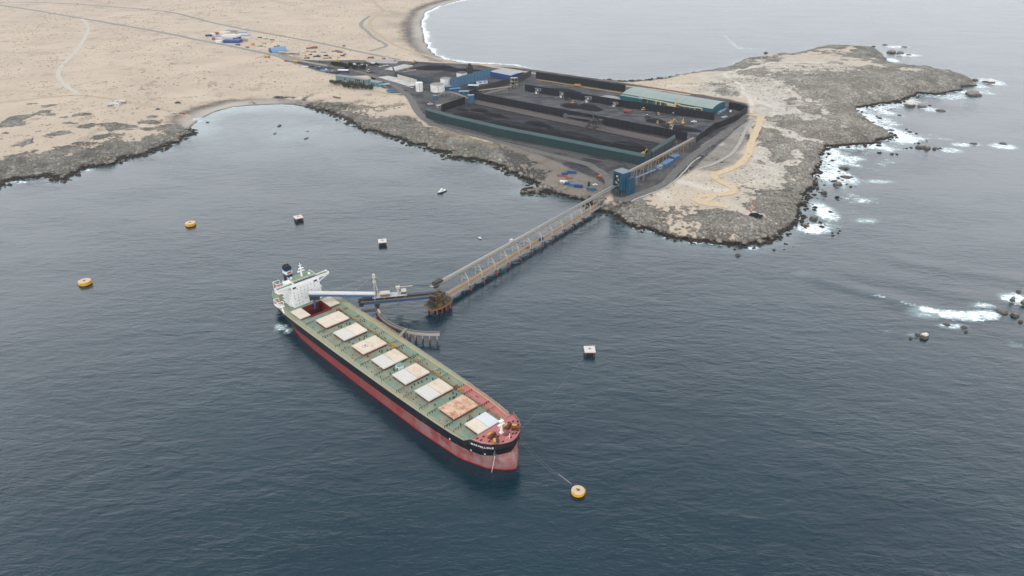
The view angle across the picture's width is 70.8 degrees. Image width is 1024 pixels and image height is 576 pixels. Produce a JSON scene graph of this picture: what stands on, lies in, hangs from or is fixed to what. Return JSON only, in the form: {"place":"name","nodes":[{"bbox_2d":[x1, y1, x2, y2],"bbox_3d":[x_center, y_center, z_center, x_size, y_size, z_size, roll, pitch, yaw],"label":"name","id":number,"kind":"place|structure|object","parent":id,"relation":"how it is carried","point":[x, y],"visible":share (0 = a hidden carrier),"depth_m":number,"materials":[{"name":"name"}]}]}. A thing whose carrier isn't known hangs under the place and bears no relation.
{"place":"outdoors","nodes":[
{"label":"outdoors","id":0,"kind":"place"},
{"bbox_2d":[56,19,89,93],"bbox_3d":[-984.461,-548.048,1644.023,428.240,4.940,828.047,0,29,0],"label":"gravel road","id":1,"kind":"structure","parent":0,"point":[59,78],"depth_m":1506.26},
{"bbox_2d":[0,95,193,117],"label":"beach track","id":2,"kind":"structure","parent":0,"point":[166,110],"depth_m":1238.64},
{"bbox_2d":[4,2,400,59],"bbox_3d":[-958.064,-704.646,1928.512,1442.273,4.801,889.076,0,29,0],"label":"coastal road","id":3,"kind":"structure","parent":0,"point":[238,28],"depth_m":1848.41,"materials":[{"name":"asphalt"}]},
{"bbox_2d":[359,16,387,50],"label":"inland track","id":4,"kind":"structure","parent":0,"point":[370,33],"depth_m":1817.39,"materials":[{"name":"gravel"}]},
{"bbox_2d":[367,0,520,70],"bbox_3d":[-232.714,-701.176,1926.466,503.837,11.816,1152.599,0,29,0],"label":"bay road","id":5,"kind":"structure","parent":0,"point":[371,28],"depth_m":1749.69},
{"bbox_2d":[328,65,591,165],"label":"terminal road","id":6,"kind":"structure","parent":0,"point":[415,107],"depth_m":1081.48,"materials":[{"name":"asphalt"}]},
{"bbox_2d":[0,0,976,245],"bbox_3d":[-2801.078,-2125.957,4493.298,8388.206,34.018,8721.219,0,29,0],"label":"ground","id":7,"kind":"structure","parent":0,"point":[91,72],"depth_m":1292.67,"materials":[{"name":"sand"}]},
{"bbox_2d":[0,5,328,65],"bbox_3d":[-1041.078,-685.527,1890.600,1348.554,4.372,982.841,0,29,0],"label":"road to the port","id":8,"kind":"structure","parent":7,"relation":"on","point":[285,58],"depth_m":1748.60,"materials":[{"name":"asphalt"}]},
{"bbox_2d":[221,34,240,36],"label":"camp building","id":9,"kind":"structure","parent":7,"relation":"on","point":[230,35],"depth_m":1758.12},
{"bbox_2d":[223,39,242,42],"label":"camp building","id":10,"kind":"structure","parent":7,"relation":"on","point":[232,40],"depth_m":1684.93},
{"bbox_2d":[269,46,286,53],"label":"arched hangar","id":11,"kind":"structure","parent":7,"relation":"on","point":[272,50],"depth_m":1596.88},
{"bbox_2d":[278,51,298,54],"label":"workshop","id":12,"kind":"structure","parent":7,"relation":"on","point":[288,53],"depth_m":1579.87,"materials":[{"name":"beige metal"}]},
{"bbox_2d":[338,69,348,72],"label":"office hut","id":13,"kind":"object","parent":7,"relation":"on","point":[343,70],"visible":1,"depth_m":1406.51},
{"bbox_2d":[335,74,370,83],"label":"office building","id":14,"kind":"structure","parent":7,"relation":"on","point":[352,79],"depth_m":1350.13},
{"bbox_2d":[370,80,382,86],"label":"office wing","id":15,"kind":"structure","parent":7,"relation":"on","point":[376,83],"depth_m":1320.39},
{"bbox_2d":[365,60,397,62],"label":"gravel lot","id":16,"kind":"structure","parent":7,"relation":"on","point":[383,61],"depth_m":1500.47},
{"bbox_2d":[379,83,389,86],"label":"shed","id":17,"kind":"structure","parent":7,"relation":"on","point":[384,84],"depth_m":1319.04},
{"bbox_2d":[379,76,414,86],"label":"warehouse roof","id":18,"kind":"structure","parent":7,"relation":"on","point":[400,81],"depth_m":1351.89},
{"bbox_2d":[394,64,411,69],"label":"settling basin","id":19,"kind":"object","parent":7,"relation":"on","point":[400,67],"visible":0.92,"depth_m":1457.76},
{"bbox_2d":[397,74,416,82],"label":"retaining wall","id":20,"kind":"structure","parent":7,"relation":"on","point":[407,78],"depth_m":1351.43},
{"bbox_2d":[395,71,430,82],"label":"retaining wall","id":21,"kind":"structure","parent":7,"relation":"on","point":[419,78],"depth_m":1356.84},
{"bbox_2d":[415,82,422,91],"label":"storage tank","id":22,"kind":"object","parent":7,"relation":"on","point":[419,86],"visible":1,"depth_m":1274.75,"materials":[{"name":"metal"}]},
{"bbox_2d":[411,65,454,70],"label":"coal heap","id":23,"kind":"object","parent":7,"relation":"on","point":[435,67],"visible":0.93,"depth_m":1434.68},
{"bbox_2d":[430,82,444,92],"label":"storage tank","id":24,"kind":"object","parent":7,"relation":"on","point":[437,87],"visible":0.99,"depth_m":1271.72,"materials":[{"name":"metal"}]},
{"bbox_2d":[440,77,450,85],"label":"storage tank","id":25,"kind":"object","parent":7,"relation":"on","point":[445,80],"visible":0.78,"depth_m":1297.33,"materials":[{"name":"metal"}]},
{"bbox_2d":[0,0,896,228],"bbox_3d":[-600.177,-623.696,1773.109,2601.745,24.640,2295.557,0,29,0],"label":"desert scrub","id":26,"kind":"object","parent":7,"relation":"on","point":[401,95],"visible":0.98,"depth_m":1321.67,"materials":[{"name":"plant"}]},
{"bbox_2d":[438,91,467,102],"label":"belt conveyor","id":27,"kind":"object","parent":7,"relation":"on","point":[453,93],"visible":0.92,"depth_m":1232.96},
{"bbox_2d":[441,97,464,110],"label":"wind fence","id":28,"kind":"object","parent":7,"relation":"on","point":[452,104],"visible":0.93,"depth_m":1182.60,"materials":[{"name":"black"}]},
{"bbox_2d":[449,87,460,91],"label":"shed","id":29,"kind":"structure","parent":7,"relation":"on","point":[454,89],"depth_m":1278.28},
{"bbox_2d":[456,71,466,76],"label":"storage tank","id":30,"kind":"object","parent":7,"relation":"on","point":[460,73],"visible":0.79,"depth_m":1353.88,"materials":[{"name":"metal"}]},
{"bbox_2d":[442,68,481,71],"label":"coal heap","id":31,"kind":"object","parent":7,"relation":"on","point":[458,70],"visible":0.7,"depth_m":1421.95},
{"bbox_2d":[459,90,468,94],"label":"shed","id":32,"kind":"structure","parent":7,"relation":"on","point":[463,92],"depth_m":1256.85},
{"bbox_2d":[467,63,472,73],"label":"frame tower","id":33,"kind":"structure","parent":7,"relation":"on","point":[469,68],"depth_m":1396.33,"materials":[{"name":"metal"}]},
{"bbox_2d":[450,68,490,87],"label":"screen wall","id":34,"kind":"structure","parent":7,"relation":"on","point":[469,78],"depth_m":1331.57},
{"bbox_2d":[0,64,946,249],"bbox_3d":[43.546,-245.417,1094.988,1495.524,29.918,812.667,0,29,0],"label":"shore boulders","id":35,"kind":"object","parent":7,"relation":"on","point":[815,171],"visible":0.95,"depth_m":974.95,"materials":[{"name":"stone"}]},
{"bbox_2d":[468,84,479,88],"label":"shed","id":36,"kind":"structure","parent":7,"relation":"on","point":[471,86],"depth_m":1293.40,"materials":[{"name":"white"}]},
{"bbox_2d":[476,80,487,83],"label":"shed","id":37,"kind":"structure","parent":7,"relation":"on","point":[482,82],"depth_m":1329.47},
{"bbox_2d":[471,78,509,92],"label":"wind fence","id":38,"kind":"object","parent":7,"relation":"on","point":[497,84],"visible":0.8,"depth_m":1299.09,"materials":[{"name":"brown"}]},
{"bbox_2d":[478,86,510,91],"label":"belt conveyor","id":39,"kind":"object","parent":7,"relation":"on","point":[493,88],"visible":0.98,"depth_m":1265.46,"materials":[{"name":"beige metal"}]},
{"bbox_2d":[484,87,509,93],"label":"belt conveyor","id":40,"kind":"object","parent":7,"relation":"on","point":[499,90],"visible":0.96,"depth_m":1260.33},
{"bbox_2d":[491,68,522,79],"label":"blue warehouse","id":41,"kind":"structure","parent":7,"relation":"on","point":[502,73],"depth_m":1368.21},
{"bbox_2d":[510,77,517,88],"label":"frame tower","id":42,"kind":"structure","parent":7,"relation":"on","point":[514,81],"depth_m":1294.87,"materials":[{"name":"beige metal"}]},
{"bbox_2d":[517,70,530,82],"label":"wind fence","id":43,"kind":"object","parent":7,"relation":"on","point":[522,77],"visible":0.89,"depth_m":1355.52,"materials":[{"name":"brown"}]},
{"bbox_2d":[425,108,644,164],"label":"wind fence","id":44,"kind":"object","parent":7,"relation":"on","point":[622,155],"visible":0.99,"depth_m":1009.62,"materials":[{"name":"green"}]},
{"bbox_2d":[499,139,623,164],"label":"perimeter lane","id":45,"kind":"structure","parent":7,"relation":"on","point":[562,152],"depth_m":982.67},
{"bbox_2d":[567,170,576,173],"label":"shipping container","id":46,"kind":"object","parent":7,"relation":"on","point":[572,171],"visible":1,"depth_m":918.34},
{"bbox_2d":[574,184,582,187],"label":"shipping container","id":47,"kind":"object","parent":7,"relation":"on","point":[578,185],"visible":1,"depth_m":875.31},
{"bbox_2d":[536,72,625,91],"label":"wind fence","id":48,"kind":"object","parent":7,"relation":"on","point":[583,82],"visible":0.98,"depth_m":1316.15,"materials":[{"name":"black"}]},
{"bbox_2d":[586,186,595,190],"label":"shipping container","id":49,"kind":"object","parent":7,"relation":"on","point":[591,188],"visible":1,"depth_m":867.07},
{"bbox_2d":[520,71,690,94],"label":"bay track","id":50,"kind":"structure","parent":7,"relation":"on","point":[640,87],"depth_m":1292.31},
{"bbox_2d":[612,168,634,194],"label":"transfer tower","id":51,"kind":"structure","parent":7,"relation":"on","point":[623,179],"depth_m":844.56,"materials":[{"name":"metal"}]},
{"bbox_2d":[635,169,655,183],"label":"conveyor","id":52,"kind":"object","parent":7,"relation":"on","point":[644,174],"visible":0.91,"depth_m":889.78,"materials":[{"name":"beige metal"}]},
{"bbox_2d":[644,150,651,161],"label":"wind fence","id":53,"kind":"object","parent":7,"relation":"on","point":[648,156],"visible":0.78,"depth_m":940.45,"materials":[{"name":"grey"}]},
{"bbox_2d":[630,137,693,185],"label":"inclined conveyor","id":54,"kind":"object","parent":7,"relation":"on","point":[634,169],"visible":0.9,"depth_m":921.53,"materials":[{"name":"beige metal"}]},
{"bbox_2d":[651,135,675,158],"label":"wind fence","id":55,"kind":"object","parent":7,"relation":"on","point":[664,146],"visible":0.9,"depth_m":981.16,"materials":[{"name":"grey"}]},
{"bbox_2d":[631,157,699,201],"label":"haul road edge","id":56,"kind":"object","parent":7,"relation":"on","point":[670,183],"visible":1,"depth_m":880.37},
{"bbox_2d":[660,158,672,168],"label":"shed","id":57,"kind":"structure","parent":7,"relation":"on","point":[667,162],"depth_m":933.46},
{"bbox_2d":[669,154,679,160],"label":"shed","id":58,"kind":"structure","parent":7,"relation":"on","point":[674,157],"depth_m":955.95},
{"bbox_2d":[697,118,754,168],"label":"dirt track","id":59,"kind":"object","parent":7,"relation":"on","point":[734,150],"visible":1,"depth_m":993.46,"materials":[{"name":"soil"}]},
{"bbox_2d":[728,102,747,118],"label":"wind fence","id":60,"kind":"object","parent":7,"relation":"on","point":[742,109],"visible":1,"depth_m":1162.74,"materials":[{"name":"black"}]},
{"bbox_2d":[749,213,762,217],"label":"dark outcrop","id":61,"kind":"object","parent":7,"relation":"on","point":[757,215],"visible":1,"depth_m":792.74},
{"bbox_2d":[0,0,1023,575],"bbox_3d":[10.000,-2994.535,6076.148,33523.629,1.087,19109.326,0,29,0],"label":"sea","id":62,"kind":"structure","parent":0,"point":[178,396],"depth_m":585.70,"materials":[{"name":"liquid"}]},
{"bbox_2d":[78,278,91,286],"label":"mooring buoy","id":63,"kind":"object","parent":62,"relation":"on","point":[84,282],"visible":1,"depth_m":678.17,"materials":[{"name":"metal"}]},
{"bbox_2d":[185,221,195,226],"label":"mooring buoy","id":64,"kind":"object","parent":62,"relation":"on","point":[190,223],"visible":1,"depth_m":796.29,"materials":[{"name":"metal"}]},
{"bbox_2d":[293,214,302,221],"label":"mooring dolphin","id":65,"kind":"object","parent":62,"relation":"in","point":[297,218],"visible":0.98,"depth_m":809.00,"materials":[{"name":"concrete"}]},
{"bbox_2d":[360,308,376,312],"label":"access walkway","id":66,"kind":"structure","parent":62,"relation":"in","point":[369,310],"depth_m":622.85,"materials":[{"name":"grey metal"}]},
{"bbox_2d":[378,239,386,245],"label":"mooring dolphin","id":67,"kind":"object","parent":62,"relation":"in","point":[382,242],"visible":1,"depth_m":753.59,"materials":[{"name":"concrete"}]},
{"bbox_2d":[272,263,520,472],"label":"bulk carrier","id":68,"kind":"object","parent":62,"relation":"on","point":[480,424],"visible":0.98,"depth_m":525.52,"materials":[{"name":"paint"}]},
{"bbox_2d":[375,306,439,341],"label":"curved track","id":69,"kind":"structure","parent":62,"relation":"in","point":[383,319],"depth_m":596.26,"materials":[{"name":"metal"}]},
{"bbox_2d":[308,274,434,308],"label":"ship loader","id":70,"kind":"object","parent":69,"relation":"on","point":[378,299],"visible":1,"depth_m":621.95,"materials":[{"name":"grey metal"}]},
{"bbox_2d":[424,289,452,314],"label":"transfer platform","id":71,"kind":"structure","parent":62,"relation":"in","point":[438,300],"depth_m":633.12,"materials":[{"name":"metal"}]},
{"bbox_2d":[445,201,603,296],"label":"jetty","id":72,"kind":"object","parent":62,"relation":"in","point":[477,277],"visible":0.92,"depth_m":724.84,"materials":[{"name":"concrete"}]},
{"bbox_2d":[429,185,615,288],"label":"conveyor gallery","id":73,"kind":"object","parent":72,"relation":"on","point":[436,283],"visible":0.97,"depth_m":719.66,"materials":[{"name":"beige metal"}]},
{"bbox_2d":[571,485,585,498],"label":"mooring buoy","id":74,"kind":"object","parent":62,"relation":"on","point":[578,491],"visible":1,"depth_m":443.01,"materials":[{"name":"metal"}]},
{"bbox_2d":[584,346,595,355],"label":"mooring dolphin","id":75,"kind":"object","parent":62,"relation":"in","point":[589,351],"visible":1,"depth_m":575.34,"materials":[{"name":"concrete"}]},
{"bbox_2d":[833,181,841,185],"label":"sea rock","id":76,"kind":"object","parent":62,"relation":"in","point":[837,183],"visible":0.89,"depth_m":906.15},
{"bbox_2d":[840,175,853,178],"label":"sea rock","id":77,"kind":"object","parent":62,"relation":"in","point":[846,177],"visible":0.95,"depth_m":930.29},
{"bbox_2d":[904,99,915,105],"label":"sea rock","id":78,"kind":"object","parent":62,"relation":"in","point":[911,102],"visible":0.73,"depth_m":1237.27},
{"bbox_2d":[920,332,928,339],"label":"sea rock","id":79,"kind":"object","parent":62,"relation":"in","point":[925,336],"visible":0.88,"depth_m":597.50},
{"bbox_2d":[910,145,941,149],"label":"sea rock","id":80,"kind":"object","parent":62,"relation":"in","point":[927,147],"visible":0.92,"depth_m":1034.40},
{"bbox_2d":[965,90,981,95],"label":"sea rock","id":81,"kind":"object","parent":62,"relation":"in","point":[972,93],"visible":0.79,"depth_m":1301.60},
{"bbox_2d":[982,78,994,82],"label":"sea rock","id":82,"kind":"object","parent":62,"relation":"in","point":[991,80],"visible":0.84,"depth_m":1385.61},
{"bbox_2d":[995,309,1007,314],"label":"sea rock","id":83,"kind":"object","parent":62,"relation":"in","point":[1002,311],"visible":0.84,"depth_m":632.51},
{"bbox_2d":[1010,312,1019,317],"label":"sea rock","id":84,"kind":"object","parent":62,"relation":"in","point":[1015,314],"visible":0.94,"depth_m":628.16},
{"bbox_2d":[442,99,684,149],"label":"yard ground","id":85,"kind":"structure","parent":0,"point":[521,119],"depth_m":1091.03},
{"bbox_2d":[467,94,473,103],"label":"conveyor head house","id":86,"kind":"structure","parent":85,"relation":"on","point":[470,99],"depth_m":1204.17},
{"bbox_2d":[452,112,492,119],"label":"coal heap","id":87,"kind":"object","parent":85,"relation":"on","point":[474,115],"visible":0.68,"depth_m":1130.04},
{"bbox_2d":[469,108,488,112],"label":"coal heap","id":88,"kind":"object","parent":85,"relation":"on","point":[481,110],"visible":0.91,"depth_m":1163.35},
{"bbox_2d":[482,112,509,118],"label":"coal heap","id":89,"kind":"object","parent":85,"relation":"on","point":[493,114],"visible":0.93,"depth_m":1135.56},
{"bbox_2d":[480,120,548,133],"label":"coal heap","id":90,"kind":"object","parent":85,"relation":"on","point":[523,126],"visible":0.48,"depth_m":1072.83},
{"bbox_2d":[523,120,553,127],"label":"coal heap","id":91,"kind":"object","parent":85,"relation":"on","point":[538,123],"visible":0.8,"depth_m":1091.42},
{"bbox_2d":[468,105,654,145],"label":"drain channel","id":92,"kind":"object","parent":85,"relation":"on","point":[565,126],"visible":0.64,"depth_m":1090.33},
{"bbox_2d":[473,103,659,144],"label":"ground conveyor","id":93,"kind":"object","parent":85,"relation":"on","point":[568,124],"visible":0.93,"depth_m":1096.01,"materials":[{"name":"metal"}]},
{"bbox_2d":[542,130,603,145],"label":"coal heap","id":94,"kind":"object","parent":85,"relation":"on","point":[575,136],"visible":0.41,"depth_m":1024.45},
{"bbox_2d":[474,100,677,142],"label":"rail bed","id":95,"kind":"object","parent":85,"relation":"on","point":[580,123],"visible":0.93,"depth_m":1107.88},
{"bbox_2d":[476,102,663,141],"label":"stacker rail","id":96,"kind":"object","parent":95,"relation":"on","point":[572,122],"visible":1,"depth_m":1102.01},
{"bbox_2d":[563,111,611,129],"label":"stacker reclaimer","id":97,"kind":"object","parent":96,"relation":"on","point":[592,121],"visible":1,"depth_m":1080.16,"materials":[{"name":"metal"}]},
{"bbox_2d":[477,100,679,141],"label":"stacker rail","id":98,"kind":"object","parent":95,"relation":"on","point":[575,120],"visible":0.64,"depth_m":1121.23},
{"bbox_2d":[526,114,659,142],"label":"stacker rail","id":99,"kind":"object","parent":95,"relation":"on","point":[597,129],"visible":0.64,"depth_m":1072.15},
{"bbox_2d":[469,91,687,140],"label":"wind fence","id":100,"kind":"object","parent":85,"relation":"on","point":[650,129],"visible":0.91,"depth_m":1116.06,"materials":[{"name":"black"}]},
{"bbox_2d":[604,141,651,156],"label":"coal heap","id":101,"kind":"object","parent":85,"relation":"on","point":[632,146],"visible":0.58,"depth_m":983.38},
{"bbox_2d":[482,84,713,141],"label":"yard ground","id":102,"kind":"structure","parent":0,"point":[614,112],"depth_m":1169.73,"materials":[{"name":"concrete"}]},
{"bbox_2d":[560,103,578,108],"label":"coal heap","id":103,"kind":"object","parent":102,"relation":"on","point":[571,105],"visible":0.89,"depth_m":1186.12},
{"bbox_2d":[581,96,591,102],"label":"loading hopper","id":104,"kind":"object","parent":102,"relation":"on","point":[587,98],"visible":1,"depth_m":1211.91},
{"bbox_2d":[577,103,602,110],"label":"coal heap","id":105,"kind":"object","parent":102,"relation":"on","point":[588,107],"visible":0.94,"depth_m":1171.92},
{"bbox_2d":[525,84,714,119],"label":"wind fence","id":106,"kind":"object","parent":102,"relation":"on","point":[641,105],"visible":0.99,"depth_m":1180.60,"materials":[{"name":"black"}]},
{"bbox_2d":[645,118,665,123],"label":"coal heap","id":107,"kind":"object","parent":102,"relation":"on","point":[654,120],"visible":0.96,"depth_m":1109.54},
{"bbox_2d":[659,124,701,132],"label":"coal heap","id":108,"kind":"object","parent":102,"relation":"on","point":[683,128],"visible":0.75,"depth_m":1076.07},
{"bbox_2d":[696,113,738,142],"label":"wind fence","id":109,"kind":"object","parent":102,"relation":"on","point":[717,125],"visible":1,"depth_m":1078.05,"materials":[{"name":"black"}]},
{"bbox_2d":[588,164,612,200],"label":"service road","id":110,"kind":"structure","parent":0,"point":[607,178],"depth_m":906.46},
{"bbox_2d":[517,77,728,122],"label":"yard ground","id":111,"kind":"structure","parent":0,"point":[546,84],"depth_m":1292.10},
{"bbox_2d":[552,88,581,92],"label":"coal heap","id":112,"kind":"object","parent":111,"relation":"on","point":[565,89],"visible":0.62,"depth_m":1280.93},
{"bbox_2d":[602,95,620,99],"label":"ash mound","id":113,"kind":"object","parent":111,"relation":"on","point":[610,96],"visible":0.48,"depth_m":1231.03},
{"bbox_2d":[620,87,724,112],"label":"warehouse","id":114,"kind":"structure","parent":111,"relation":"on","point":[636,94],"depth_m":1186.96,"materials":[{"name":"metal"}]},
{"bbox_2d":[613,113,749,201],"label":"haul road","id":115,"kind":"structure","parent":0,"point":[676,171],"depth_m":936.67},
{"bbox_2d":[703,194,716,202],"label":"dirt track","id":116,"kind":"structure","parent":0,"point":[710,198],"depth_m":836.15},
{"bbox_2d":[691,113,763,208],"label":"dirt track","id":117,"kind":"structure","parent":0,"point":[748,152],"depth_m":915.54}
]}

